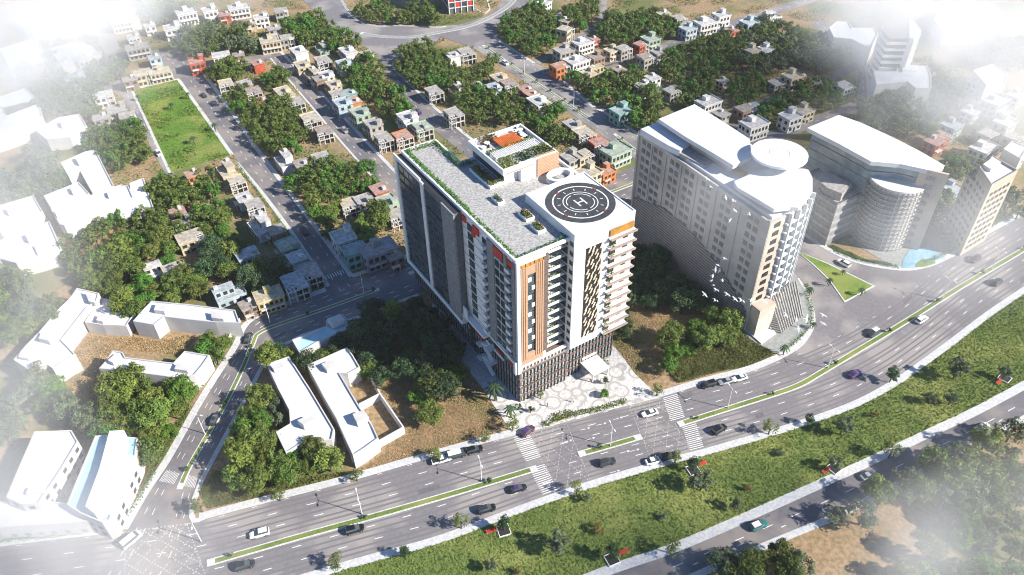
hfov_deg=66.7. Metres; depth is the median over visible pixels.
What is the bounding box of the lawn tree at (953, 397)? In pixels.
[943,388,959,404]
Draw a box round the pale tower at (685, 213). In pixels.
[631,104,815,335]
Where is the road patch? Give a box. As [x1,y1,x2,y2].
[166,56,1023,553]
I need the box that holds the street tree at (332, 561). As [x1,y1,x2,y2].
[328,550,341,570]
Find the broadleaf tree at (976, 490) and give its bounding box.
[962,474,994,504]
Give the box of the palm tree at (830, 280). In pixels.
[825,278,834,285]
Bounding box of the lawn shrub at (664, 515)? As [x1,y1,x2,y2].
[657,511,666,520]
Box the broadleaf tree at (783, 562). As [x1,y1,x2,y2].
[774,552,807,574]
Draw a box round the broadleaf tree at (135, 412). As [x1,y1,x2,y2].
[125,400,153,425]
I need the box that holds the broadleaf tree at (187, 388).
[164,374,198,403]
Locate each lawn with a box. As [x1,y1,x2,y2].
[134,80,229,171]
[180,290,373,482]
[215,468,530,562]
[329,294,1023,574]
[341,0,442,26]
[363,0,515,37]
[484,46,589,117]
[585,437,634,453]
[611,183,632,191]
[683,248,1023,423]
[799,252,872,299]
[916,259,935,266]
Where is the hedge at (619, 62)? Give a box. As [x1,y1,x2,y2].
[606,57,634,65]
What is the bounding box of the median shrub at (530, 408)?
[527,406,534,412]
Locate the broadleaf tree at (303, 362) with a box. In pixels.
[292,348,321,370]
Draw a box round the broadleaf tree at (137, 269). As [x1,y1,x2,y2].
[128,261,147,280]
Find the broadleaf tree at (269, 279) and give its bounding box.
[251,270,278,292]
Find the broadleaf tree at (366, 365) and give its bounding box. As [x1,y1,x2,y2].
[357,360,375,377]
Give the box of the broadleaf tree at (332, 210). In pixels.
[321,204,340,216]
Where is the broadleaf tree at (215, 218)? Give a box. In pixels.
[209,208,232,224]
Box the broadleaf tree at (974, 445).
[961,441,985,458]
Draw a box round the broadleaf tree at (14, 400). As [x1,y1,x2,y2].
[0,391,21,413]
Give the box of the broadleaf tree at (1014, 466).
[1006,456,1023,485]
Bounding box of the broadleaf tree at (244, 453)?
[223,442,255,473]
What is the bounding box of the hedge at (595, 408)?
[542,397,626,426]
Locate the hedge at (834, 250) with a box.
[833,249,899,268]
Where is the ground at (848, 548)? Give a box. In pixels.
[0,0,1023,574]
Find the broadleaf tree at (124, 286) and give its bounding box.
[118,284,135,297]
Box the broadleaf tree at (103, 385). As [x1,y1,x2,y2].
[92,371,118,395]
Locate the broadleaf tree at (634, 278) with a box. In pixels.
[629,268,644,283]
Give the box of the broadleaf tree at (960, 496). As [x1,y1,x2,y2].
[950,485,989,513]
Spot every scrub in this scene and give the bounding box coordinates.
[65,334,197,411]
[141,389,210,490]
[199,469,359,508]
[359,379,504,470]
[613,308,688,382]
[670,328,772,381]
[829,245,889,264]
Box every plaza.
[482,345,657,430]
[741,272,812,351]
[848,232,954,266]
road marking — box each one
[17,2,1022,574]
[124,523,204,574]
[532,424,590,492]
[562,417,638,472]
[629,400,688,456]
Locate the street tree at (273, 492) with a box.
[271,488,285,500]
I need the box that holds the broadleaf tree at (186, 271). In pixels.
[169,258,195,284]
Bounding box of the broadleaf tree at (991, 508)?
[972,496,996,520]
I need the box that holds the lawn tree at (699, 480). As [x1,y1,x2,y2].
[688,468,714,490]
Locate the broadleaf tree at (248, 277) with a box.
[235,264,258,287]
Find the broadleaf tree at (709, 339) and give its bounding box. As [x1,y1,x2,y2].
[691,325,724,351]
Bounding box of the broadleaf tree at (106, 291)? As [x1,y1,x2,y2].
[92,280,116,298]
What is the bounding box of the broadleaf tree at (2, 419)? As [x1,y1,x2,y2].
[0,413,7,428]
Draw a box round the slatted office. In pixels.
[868,20,920,78]
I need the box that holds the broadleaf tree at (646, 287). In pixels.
[636,280,653,297]
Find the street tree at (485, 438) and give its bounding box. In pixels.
[477,426,490,441]
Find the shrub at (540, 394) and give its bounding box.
[536,390,543,398]
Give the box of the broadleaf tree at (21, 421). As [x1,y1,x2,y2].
[6,406,30,430]
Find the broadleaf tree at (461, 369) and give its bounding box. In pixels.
[452,363,470,381]
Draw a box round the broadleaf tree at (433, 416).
[411,398,445,426]
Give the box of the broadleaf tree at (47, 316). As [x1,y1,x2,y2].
[35,306,62,330]
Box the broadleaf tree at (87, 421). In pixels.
[78,411,102,431]
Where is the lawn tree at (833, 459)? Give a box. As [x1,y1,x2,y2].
[827,455,844,469]
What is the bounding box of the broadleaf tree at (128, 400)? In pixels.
[123,397,141,413]
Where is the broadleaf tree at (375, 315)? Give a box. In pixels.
[358,308,386,331]
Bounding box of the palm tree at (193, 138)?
[189,136,197,143]
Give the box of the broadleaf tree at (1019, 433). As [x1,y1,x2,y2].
[992,415,1023,444]
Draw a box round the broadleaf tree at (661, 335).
[652,323,680,345]
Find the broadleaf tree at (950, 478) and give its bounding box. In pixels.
[933,457,976,492]
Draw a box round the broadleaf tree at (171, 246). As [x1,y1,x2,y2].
[160,240,179,255]
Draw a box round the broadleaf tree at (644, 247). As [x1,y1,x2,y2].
[635,244,649,250]
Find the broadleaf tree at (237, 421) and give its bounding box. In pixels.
[229,417,254,436]
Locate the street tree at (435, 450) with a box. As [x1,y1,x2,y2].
[425,446,441,457]
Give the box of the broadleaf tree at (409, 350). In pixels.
[400,346,418,363]
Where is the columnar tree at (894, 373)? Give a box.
[886,365,900,382]
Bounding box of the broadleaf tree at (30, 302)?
[20,292,39,308]
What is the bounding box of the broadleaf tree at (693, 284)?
[677,278,698,293]
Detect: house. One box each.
[53,57,68,75]
[63,68,85,89]
[75,50,106,69]
[92,89,115,108]
[92,111,111,126]
[105,100,128,122]
[110,15,134,33]
[118,110,136,126]
[121,74,139,91]
[124,40,152,60]
[126,31,141,43]
[132,67,151,86]
[143,21,157,36]
[143,259,165,281]
[147,52,163,68]
[148,64,174,84]
[160,260,187,284]
[162,20,182,41]
[168,205,186,219]
[172,213,195,232]
[173,227,205,255]
[174,5,198,25]
[183,167,201,185]
[187,53,207,75]
[200,2,219,22]
[210,281,247,307]
[211,50,229,61]
[215,157,237,184]
[217,78,234,94]
[218,10,231,23]
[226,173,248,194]
[227,1,251,20]
[232,50,244,64]
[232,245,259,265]
[233,190,253,211]
[236,78,253,95]
[237,296,259,320]
[243,19,256,32]
[243,197,266,220]
[244,85,262,102]
[246,210,270,243]
[249,58,265,73]
[251,284,286,315]
[253,11,270,28]
[256,95,267,108]
[258,33,282,54]
[265,222,286,246]
[266,24,280,35]
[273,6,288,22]
[273,85,295,100]
[273,235,300,260]
[274,147,293,174]
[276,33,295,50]
[279,270,311,305]
[285,249,307,271]
[287,96,306,112]
[289,45,309,61]
[291,157,309,177]
[293,59,310,76]
[293,259,325,291]
[299,110,322,134]
[303,66,319,84]
[310,150,333,170]
[311,74,327,90]
[313,54,333,71]
[313,124,334,144]
[314,40,330,54]
[317,69,334,80]
[324,79,342,93]
[328,88,344,103]
[329,222,357,258]
[332,96,352,118]
[335,58,351,76]
[338,45,358,62]
[339,239,364,270]
[340,196,360,219]
[341,88,357,96]
[348,105,370,129]
[350,95,362,106]
[352,192,374,214]
[356,234,398,273]
[358,49,374,64]
[362,117,383,139]
[368,181,389,200]
[373,131,394,154]
[374,192,399,208]
[385,249,404,273]
[387,207,402,232]
[391,128,414,152]
[395,109,418,129]
[398,116,418,130]
[408,122,429,141]
[411,119,434,143]
[424,85,444,104]
[443,106,464,128]
[445,51,460,66]
[448,81,465,101]
[456,46,476,65]
[485,82,502,95]
[489,72,508,83]
[499,78,519,96]
[517,84,534,96]
[522,89,538,101]
[525,94,552,115]
[536,0,551,14]
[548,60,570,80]
[552,41,575,61]
[555,25,574,42]
[558,16,573,27]
[559,146,583,168]
[561,118,582,133]
[564,54,590,74]
[570,36,594,54]
[570,148,594,166]
[571,125,596,148]
[574,159,603,183]
[579,66,599,86]
[586,49,605,66]
[587,135,608,158]
[589,35,600,47]
[590,63,610,75]
[598,140,632,168]
[599,161,616,185]
[603,43,620,61]
[608,100,633,127]
[611,65,626,77]
[614,44,632,60]
[631,40,648,53]
[633,79,649,99]
[635,52,654,66]
[636,54,656,69]
[636,79,646,87]
[640,31,661,51]
[644,72,661,86]
[649,45,666,65]
[656,8,671,19]
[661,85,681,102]
[669,14,687,29]
[677,21,697,41]
[692,15,718,35]
[693,94,722,113]
[711,7,731,28]
[712,108,730,123]
[715,76,728,92]
[723,25,740,36]
[731,103,755,122]
[737,114,770,141]
[738,14,760,34]
[741,42,762,62]
[748,101,760,113]
[758,41,775,59]
[762,10,781,21]
[766,78,785,93]
[776,105,803,133]
[780,67,802,91]
[795,101,815,124]
[801,73,811,86]
[831,80,856,97]
[920,134,946,157]
[931,130,953,148]
[938,116,964,138]
[941,178,960,201]
[957,104,980,124]
[965,76,979,94]
[965,138,1000,165]
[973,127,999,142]
[978,92,1010,118]
[990,112,1018,138]
[995,109,1017,119]
[999,131,1023,149]
[1006,88,1023,108]
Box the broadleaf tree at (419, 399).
[406,388,425,405]
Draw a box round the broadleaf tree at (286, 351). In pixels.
[277,347,297,361]
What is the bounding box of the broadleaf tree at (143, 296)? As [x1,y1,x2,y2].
[132,291,156,307]
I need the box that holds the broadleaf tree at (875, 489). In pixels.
[861,473,898,504]
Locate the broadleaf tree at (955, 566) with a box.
[944,555,972,574]
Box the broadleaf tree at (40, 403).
[30,393,54,412]
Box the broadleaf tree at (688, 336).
[684,332,697,343]
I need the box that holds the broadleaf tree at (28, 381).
[17,374,46,400]
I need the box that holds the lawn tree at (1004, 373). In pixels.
[998,366,1012,378]
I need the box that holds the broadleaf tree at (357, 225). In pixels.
[351,220,370,235]
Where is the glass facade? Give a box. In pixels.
[944,168,977,233]
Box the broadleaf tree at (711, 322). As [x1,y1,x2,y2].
[704,320,716,326]
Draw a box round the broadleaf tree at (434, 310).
[428,306,444,319]
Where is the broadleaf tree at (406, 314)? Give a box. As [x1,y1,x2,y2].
[394,304,423,326]
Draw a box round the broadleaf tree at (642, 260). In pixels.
[633,253,649,265]
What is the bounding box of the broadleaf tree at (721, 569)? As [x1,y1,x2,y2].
[710,563,741,574]
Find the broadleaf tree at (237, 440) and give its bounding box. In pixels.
[222,430,258,456]
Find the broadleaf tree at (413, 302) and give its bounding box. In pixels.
[404,296,425,310]
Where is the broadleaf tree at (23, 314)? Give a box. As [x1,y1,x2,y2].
[18,310,34,320]
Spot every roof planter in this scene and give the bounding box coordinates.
[469,164,514,188]
[491,193,504,205]
[518,208,534,222]
[530,220,545,234]
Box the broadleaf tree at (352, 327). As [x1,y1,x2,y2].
[343,315,381,345]
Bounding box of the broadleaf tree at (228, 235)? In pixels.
[222,230,238,240]
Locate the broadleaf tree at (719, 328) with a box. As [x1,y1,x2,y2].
[708,324,727,344]
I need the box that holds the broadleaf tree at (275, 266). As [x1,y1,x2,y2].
[264,256,291,282]
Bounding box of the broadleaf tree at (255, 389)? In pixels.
[243,383,276,409]
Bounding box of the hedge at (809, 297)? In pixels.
[790,283,813,345]
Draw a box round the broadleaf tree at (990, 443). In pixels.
[968,423,1005,455]
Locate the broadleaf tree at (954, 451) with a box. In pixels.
[933,440,971,461]
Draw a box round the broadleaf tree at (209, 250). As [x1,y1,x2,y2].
[196,243,219,259]
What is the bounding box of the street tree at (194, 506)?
[188,494,210,513]
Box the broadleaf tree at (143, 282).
[132,272,156,291]
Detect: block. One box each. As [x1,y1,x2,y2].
[0,39,51,78]
[0,88,44,116]
[0,100,45,152]
[0,195,46,239]
[0,221,66,275]
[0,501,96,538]
[6,430,86,511]
[13,288,101,382]
[17,4,81,43]
[35,114,89,150]
[44,182,89,209]
[49,40,96,72]
[51,184,134,237]
[61,149,113,193]
[67,430,145,538]
[85,298,135,335]
[99,350,214,389]
[115,8,141,29]
[117,178,154,226]
[133,301,243,338]
[267,356,337,456]
[292,314,355,357]
[307,347,380,467]
[828,21,877,67]
[867,65,930,107]
[929,3,980,45]
[950,156,1017,255]
[970,64,1007,100]
[992,21,1015,44]
[999,140,1023,168]
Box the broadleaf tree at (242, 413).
[236,404,258,421]
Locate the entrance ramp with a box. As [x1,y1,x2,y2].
[745,327,775,343]
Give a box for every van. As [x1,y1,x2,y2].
[119,530,142,549]
[447,448,466,459]
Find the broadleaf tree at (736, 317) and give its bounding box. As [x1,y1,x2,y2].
[714,306,744,331]
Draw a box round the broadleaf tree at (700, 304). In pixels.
[686,287,716,311]
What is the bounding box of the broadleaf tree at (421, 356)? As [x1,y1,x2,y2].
[413,349,447,376]
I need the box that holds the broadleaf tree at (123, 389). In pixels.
[106,374,136,401]
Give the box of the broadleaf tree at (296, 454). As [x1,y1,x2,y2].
[283,449,304,465]
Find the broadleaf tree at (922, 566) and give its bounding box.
[915,559,939,574]
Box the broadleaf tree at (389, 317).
[375,311,397,329]
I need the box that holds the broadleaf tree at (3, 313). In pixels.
[0,308,10,317]
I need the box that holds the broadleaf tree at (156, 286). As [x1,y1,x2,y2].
[143,280,166,297]
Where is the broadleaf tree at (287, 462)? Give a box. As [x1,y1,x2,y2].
[273,457,302,486]
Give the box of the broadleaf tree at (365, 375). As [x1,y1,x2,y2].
[360,368,372,381]
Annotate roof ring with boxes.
[546,168,573,184]
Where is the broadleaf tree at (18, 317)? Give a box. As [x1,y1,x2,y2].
[0,315,21,329]
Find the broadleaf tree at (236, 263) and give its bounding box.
[231,259,240,271]
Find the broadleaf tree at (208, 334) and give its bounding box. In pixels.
[198,329,217,343]
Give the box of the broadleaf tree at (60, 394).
[49,388,78,407]
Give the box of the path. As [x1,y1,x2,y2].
[431,303,518,433]
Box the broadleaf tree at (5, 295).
[0,289,12,303]
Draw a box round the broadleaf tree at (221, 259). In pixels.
[203,250,231,271]
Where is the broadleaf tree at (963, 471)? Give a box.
[952,457,979,476]
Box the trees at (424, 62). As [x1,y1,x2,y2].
[0,0,1023,297]
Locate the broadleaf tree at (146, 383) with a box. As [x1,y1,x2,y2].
[134,377,157,391]
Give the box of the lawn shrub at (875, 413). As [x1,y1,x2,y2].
[870,410,879,416]
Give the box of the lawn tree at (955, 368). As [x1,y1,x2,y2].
[949,356,971,379]
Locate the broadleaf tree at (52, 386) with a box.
[31,374,66,396]
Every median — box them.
[176,288,379,488]
[207,465,537,566]
[340,0,446,27]
[360,1,514,37]
[408,182,632,274]
[482,45,592,119]
[577,434,642,456]
[613,133,635,150]
[676,247,1023,426]
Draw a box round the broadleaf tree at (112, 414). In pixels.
[93,402,126,430]
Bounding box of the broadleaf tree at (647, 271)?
[634,262,654,283]
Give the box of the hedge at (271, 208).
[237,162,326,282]
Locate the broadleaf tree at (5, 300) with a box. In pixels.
[0,296,18,315]
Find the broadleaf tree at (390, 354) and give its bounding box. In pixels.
[375,344,400,365]
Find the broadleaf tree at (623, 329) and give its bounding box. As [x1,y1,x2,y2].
[614,325,630,339]
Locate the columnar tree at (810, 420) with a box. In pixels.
[805,413,814,424]
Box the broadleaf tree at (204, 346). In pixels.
[193,337,214,353]
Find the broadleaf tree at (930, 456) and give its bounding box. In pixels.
[917,444,952,482]
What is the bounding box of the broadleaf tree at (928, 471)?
[921,464,936,477]
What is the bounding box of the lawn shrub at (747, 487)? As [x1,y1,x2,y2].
[743,483,752,490]
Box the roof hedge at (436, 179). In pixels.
[405,148,517,257]
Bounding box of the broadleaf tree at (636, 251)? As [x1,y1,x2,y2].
[631,242,644,262]
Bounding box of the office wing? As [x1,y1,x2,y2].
[806,168,862,244]
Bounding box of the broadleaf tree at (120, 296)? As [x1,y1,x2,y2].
[107,286,133,314]
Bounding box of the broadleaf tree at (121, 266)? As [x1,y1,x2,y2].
[114,253,142,274]
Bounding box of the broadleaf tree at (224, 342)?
[211,333,232,351]
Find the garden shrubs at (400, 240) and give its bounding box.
[22,0,1015,303]
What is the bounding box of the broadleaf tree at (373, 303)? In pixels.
[355,297,387,317]
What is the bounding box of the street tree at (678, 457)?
[668,449,681,463]
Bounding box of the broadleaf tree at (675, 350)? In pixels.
[662,342,684,359]
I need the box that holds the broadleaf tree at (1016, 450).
[994,443,1022,462]
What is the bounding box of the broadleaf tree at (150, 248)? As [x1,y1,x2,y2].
[141,240,160,259]
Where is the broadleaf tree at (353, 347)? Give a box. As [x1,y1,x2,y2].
[348,337,366,358]
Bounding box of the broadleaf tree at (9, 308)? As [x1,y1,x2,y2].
[2,294,28,313]
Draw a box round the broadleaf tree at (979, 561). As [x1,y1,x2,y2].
[963,551,1004,574]
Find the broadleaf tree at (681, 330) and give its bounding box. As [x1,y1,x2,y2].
[665,318,686,340]
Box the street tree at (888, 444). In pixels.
[880,438,904,458]
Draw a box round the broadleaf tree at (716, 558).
[704,545,740,569]
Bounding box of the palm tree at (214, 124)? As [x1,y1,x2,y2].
[210,123,218,130]
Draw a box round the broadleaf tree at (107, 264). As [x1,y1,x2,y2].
[96,250,124,271]
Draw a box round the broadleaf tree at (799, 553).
[790,548,815,574]
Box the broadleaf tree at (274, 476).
[268,462,292,485]
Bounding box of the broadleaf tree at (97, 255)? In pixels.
[84,246,110,267]
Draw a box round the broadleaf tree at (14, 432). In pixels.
[0,420,20,446]
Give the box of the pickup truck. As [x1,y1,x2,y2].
[431,454,451,464]
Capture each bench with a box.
[486,527,496,533]
[619,548,628,554]
[822,466,830,473]
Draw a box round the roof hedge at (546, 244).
[518,234,567,256]
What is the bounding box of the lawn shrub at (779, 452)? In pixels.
[775,447,784,456]
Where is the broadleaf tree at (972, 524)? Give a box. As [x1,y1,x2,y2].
[949,503,985,533]
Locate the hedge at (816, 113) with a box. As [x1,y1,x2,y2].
[768,101,848,130]
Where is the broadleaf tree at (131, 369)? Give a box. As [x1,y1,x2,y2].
[111,361,145,390]
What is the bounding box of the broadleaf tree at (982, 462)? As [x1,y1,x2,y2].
[961,447,999,477]
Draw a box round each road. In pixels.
[0,26,31,93]
[0,216,1023,574]
[41,54,273,107]
[78,0,126,62]
[99,122,738,574]
[113,80,174,175]
[151,50,365,305]
[247,36,398,200]
[304,0,528,64]
[374,52,472,157]
[474,39,637,158]
[534,0,606,63]
[564,0,818,80]
[597,80,699,111]
[612,391,1023,574]
[730,62,859,120]
[744,236,949,376]
[750,101,874,144]
[812,21,868,98]
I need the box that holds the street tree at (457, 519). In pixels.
[452,512,469,528]
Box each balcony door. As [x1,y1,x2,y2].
[559,286,565,298]
[559,295,565,306]
[560,260,566,272]
[560,269,566,281]
[561,245,567,253]
[561,252,567,262]
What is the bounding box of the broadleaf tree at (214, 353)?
[206,346,225,364]
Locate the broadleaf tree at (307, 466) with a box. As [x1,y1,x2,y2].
[297,452,319,477]
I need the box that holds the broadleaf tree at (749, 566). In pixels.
[720,552,764,574]
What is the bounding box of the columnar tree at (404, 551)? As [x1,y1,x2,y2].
[399,545,411,557]
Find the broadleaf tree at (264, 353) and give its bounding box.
[252,340,280,367]
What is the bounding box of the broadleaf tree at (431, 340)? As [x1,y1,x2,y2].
[420,330,448,358]
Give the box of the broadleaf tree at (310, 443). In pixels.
[299,435,325,458]
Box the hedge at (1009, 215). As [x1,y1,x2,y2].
[925,212,1013,263]
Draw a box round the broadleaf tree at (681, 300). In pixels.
[667,285,702,313]
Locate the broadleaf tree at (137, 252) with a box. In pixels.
[129,243,145,258]
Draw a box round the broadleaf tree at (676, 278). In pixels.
[662,271,686,288]
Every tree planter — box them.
[496,523,511,537]
[603,554,620,566]
[685,464,699,475]
[826,463,842,474]
[997,374,1011,383]
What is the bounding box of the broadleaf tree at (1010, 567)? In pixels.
[998,559,1023,574]
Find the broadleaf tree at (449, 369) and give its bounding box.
[434,364,459,385]
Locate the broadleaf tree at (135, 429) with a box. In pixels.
[126,424,147,439]
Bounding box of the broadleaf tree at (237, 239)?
[224,235,244,248]
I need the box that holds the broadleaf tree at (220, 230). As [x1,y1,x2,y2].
[213,221,231,237]
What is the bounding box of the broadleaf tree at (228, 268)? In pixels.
[214,260,236,280]
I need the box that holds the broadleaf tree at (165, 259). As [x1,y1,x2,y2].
[159,252,176,263]
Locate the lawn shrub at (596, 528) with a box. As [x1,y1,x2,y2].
[592,521,604,534]
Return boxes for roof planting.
[478,132,497,144]
[486,136,532,154]
[496,145,538,163]
[499,156,518,168]
[516,149,533,160]
[532,141,552,154]
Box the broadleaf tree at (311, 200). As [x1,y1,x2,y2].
[302,188,323,206]
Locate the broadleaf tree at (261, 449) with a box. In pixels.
[251,442,276,466]
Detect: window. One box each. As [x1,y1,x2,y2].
[409,174,413,183]
[410,183,414,192]
[411,192,415,201]
[414,179,419,189]
[415,188,420,198]
[416,197,421,207]
[416,272,609,398]
[424,189,429,199]
[427,216,431,225]
[430,195,434,204]
[433,230,438,240]
[435,201,440,210]
[495,267,499,277]
[495,277,499,286]
[496,303,500,311]
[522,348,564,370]
[530,275,534,284]
[530,293,534,301]
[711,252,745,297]
[923,184,932,189]
[925,176,935,181]
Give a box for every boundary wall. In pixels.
[351,353,404,462]
[359,393,380,409]
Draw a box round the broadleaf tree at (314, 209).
[305,203,324,217]
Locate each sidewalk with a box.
[0,532,100,546]
[123,287,326,529]
[131,91,170,172]
[140,78,232,154]
[189,293,418,522]
[199,278,815,518]
[203,74,352,276]
[235,162,329,286]
[270,58,374,179]
[280,52,394,172]
[300,286,1023,574]
[352,255,406,276]
[392,67,472,139]
[494,35,534,62]
[563,81,594,106]
[583,381,1023,574]
[596,108,637,134]
[689,415,1023,574]
[804,211,1021,270]
[864,64,869,103]
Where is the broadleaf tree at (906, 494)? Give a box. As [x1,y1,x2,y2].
[891,475,923,504]
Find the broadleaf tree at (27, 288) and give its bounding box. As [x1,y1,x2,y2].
[7,277,37,300]
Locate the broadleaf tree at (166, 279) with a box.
[159,270,188,294]
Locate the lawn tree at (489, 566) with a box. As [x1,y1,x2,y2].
[485,557,496,571]
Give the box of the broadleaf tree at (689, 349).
[683,341,696,355]
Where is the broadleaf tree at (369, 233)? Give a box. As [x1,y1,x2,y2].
[357,223,378,242]
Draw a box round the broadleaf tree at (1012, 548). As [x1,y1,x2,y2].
[1000,534,1023,563]
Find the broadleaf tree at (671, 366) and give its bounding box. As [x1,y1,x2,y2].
[659,353,678,372]
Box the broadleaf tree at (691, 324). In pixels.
[685,318,706,333]
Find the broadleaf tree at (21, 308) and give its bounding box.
[13,303,38,318]
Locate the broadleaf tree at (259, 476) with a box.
[235,460,275,496]
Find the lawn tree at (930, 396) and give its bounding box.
[925,391,938,403]
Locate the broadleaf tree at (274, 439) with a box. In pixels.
[258,430,280,450]
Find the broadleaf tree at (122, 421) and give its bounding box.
[113,414,137,435]
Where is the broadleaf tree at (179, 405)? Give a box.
[161,395,187,418]
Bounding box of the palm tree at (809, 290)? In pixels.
[806,287,814,295]
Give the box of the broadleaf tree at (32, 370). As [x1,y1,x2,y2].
[19,360,49,387]
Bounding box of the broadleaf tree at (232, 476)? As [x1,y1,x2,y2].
[221,464,248,490]
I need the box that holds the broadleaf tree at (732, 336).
[721,329,738,346]
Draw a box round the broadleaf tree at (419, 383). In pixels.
[411,368,440,398]
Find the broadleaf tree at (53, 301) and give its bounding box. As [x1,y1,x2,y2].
[34,292,64,312]
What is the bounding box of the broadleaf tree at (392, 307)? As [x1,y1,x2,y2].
[378,298,406,317]
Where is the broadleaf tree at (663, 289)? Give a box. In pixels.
[651,278,677,305]
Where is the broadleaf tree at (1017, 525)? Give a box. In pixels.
[1002,509,1023,537]
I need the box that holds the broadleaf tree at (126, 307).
[119,299,145,318]
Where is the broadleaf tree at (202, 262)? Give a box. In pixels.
[191,256,217,278]
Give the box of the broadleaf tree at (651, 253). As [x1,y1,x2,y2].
[640,243,672,265]
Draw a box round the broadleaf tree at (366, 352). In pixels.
[351,340,387,365]
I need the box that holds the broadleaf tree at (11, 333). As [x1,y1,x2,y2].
[0,319,27,346]
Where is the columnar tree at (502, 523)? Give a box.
[497,513,509,530]
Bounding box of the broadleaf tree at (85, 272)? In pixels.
[73,263,97,281]
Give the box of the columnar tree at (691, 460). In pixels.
[686,455,699,470]
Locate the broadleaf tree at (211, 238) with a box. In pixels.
[195,232,227,249]
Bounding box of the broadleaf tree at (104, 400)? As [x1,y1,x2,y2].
[96,390,125,416]
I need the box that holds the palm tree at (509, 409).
[503,404,516,416]
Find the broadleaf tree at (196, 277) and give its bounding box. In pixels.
[187,272,207,286]
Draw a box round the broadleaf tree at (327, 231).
[319,226,337,240]
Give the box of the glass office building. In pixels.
[803,115,948,251]
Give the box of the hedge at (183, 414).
[159,335,234,460]
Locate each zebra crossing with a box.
[160,470,178,483]
[184,475,197,487]
[513,435,539,460]
[532,464,556,493]
[664,394,684,420]
[682,424,703,449]
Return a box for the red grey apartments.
[442,0,473,13]
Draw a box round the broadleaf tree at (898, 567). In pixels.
[888,559,923,574]
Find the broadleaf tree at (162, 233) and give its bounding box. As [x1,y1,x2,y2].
[144,223,175,242]
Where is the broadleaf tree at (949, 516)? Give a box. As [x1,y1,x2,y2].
[940,503,967,527]
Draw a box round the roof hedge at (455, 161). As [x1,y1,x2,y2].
[408,139,473,166]
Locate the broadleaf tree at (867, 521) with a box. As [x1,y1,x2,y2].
[844,498,879,529]
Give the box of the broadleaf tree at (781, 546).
[766,537,793,563]
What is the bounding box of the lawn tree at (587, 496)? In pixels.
[582,491,591,501]
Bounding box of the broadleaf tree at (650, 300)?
[637,291,660,309]
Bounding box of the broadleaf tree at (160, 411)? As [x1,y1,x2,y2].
[135,397,172,429]
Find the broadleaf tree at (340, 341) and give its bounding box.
[326,331,349,353]
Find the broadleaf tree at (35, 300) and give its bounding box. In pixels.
[24,296,42,311]
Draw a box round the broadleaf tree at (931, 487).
[907,474,943,504]
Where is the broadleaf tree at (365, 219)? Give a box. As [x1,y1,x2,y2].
[355,212,369,223]
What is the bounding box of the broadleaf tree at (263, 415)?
[249,407,273,430]
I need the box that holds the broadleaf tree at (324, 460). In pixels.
[309,445,344,471]
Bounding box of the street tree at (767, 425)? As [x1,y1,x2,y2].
[763,418,780,435]
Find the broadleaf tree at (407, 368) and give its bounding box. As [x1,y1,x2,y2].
[390,352,422,378]
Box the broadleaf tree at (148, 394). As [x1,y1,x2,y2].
[136,386,168,404]
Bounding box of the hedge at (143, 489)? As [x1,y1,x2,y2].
[127,467,157,516]
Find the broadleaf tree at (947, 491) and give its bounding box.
[924,483,955,511]
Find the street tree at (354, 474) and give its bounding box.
[348,469,364,481]
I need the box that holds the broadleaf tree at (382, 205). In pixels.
[364,198,390,218]
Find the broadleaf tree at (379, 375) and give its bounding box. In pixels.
[367,364,392,388]
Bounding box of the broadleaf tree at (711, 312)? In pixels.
[702,305,728,321]
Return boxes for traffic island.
[799,253,873,301]
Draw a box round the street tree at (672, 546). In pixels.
[665,534,681,557]
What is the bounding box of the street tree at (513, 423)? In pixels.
[505,414,518,431]
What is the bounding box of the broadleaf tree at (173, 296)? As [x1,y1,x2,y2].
[161,288,181,302]
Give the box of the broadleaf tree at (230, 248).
[217,240,241,259]
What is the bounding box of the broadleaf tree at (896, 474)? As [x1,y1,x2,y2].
[891,466,920,487]
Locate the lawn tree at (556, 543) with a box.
[543,527,570,554]
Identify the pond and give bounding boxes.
[902,248,944,267]
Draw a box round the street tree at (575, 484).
[570,479,582,493]
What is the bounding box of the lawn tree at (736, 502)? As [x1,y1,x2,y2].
[729,497,741,509]
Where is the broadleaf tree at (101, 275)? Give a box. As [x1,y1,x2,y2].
[91,268,106,285]
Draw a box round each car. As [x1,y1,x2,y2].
[155,149,161,156]
[208,412,220,425]
[234,559,254,571]
[243,332,252,342]
[249,526,269,539]
[300,226,308,235]
[341,126,347,133]
[345,523,364,535]
[465,444,482,454]
[477,503,495,514]
[502,59,508,65]
[508,484,526,493]
[520,425,534,437]
[598,457,615,467]
[641,408,657,417]
[644,455,660,465]
[658,451,676,461]
[700,379,716,388]
[711,423,727,435]
[717,377,733,385]
[732,373,747,382]
[749,519,768,531]
[837,258,850,267]
[847,369,861,378]
[859,470,876,481]
[866,326,880,337]
[915,315,927,324]
[969,253,981,262]
[974,422,989,431]
[990,278,1003,286]
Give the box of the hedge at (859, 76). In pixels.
[855,70,861,95]
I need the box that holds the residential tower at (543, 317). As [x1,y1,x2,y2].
[393,123,637,401]
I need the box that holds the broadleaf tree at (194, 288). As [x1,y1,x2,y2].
[180,281,210,300]

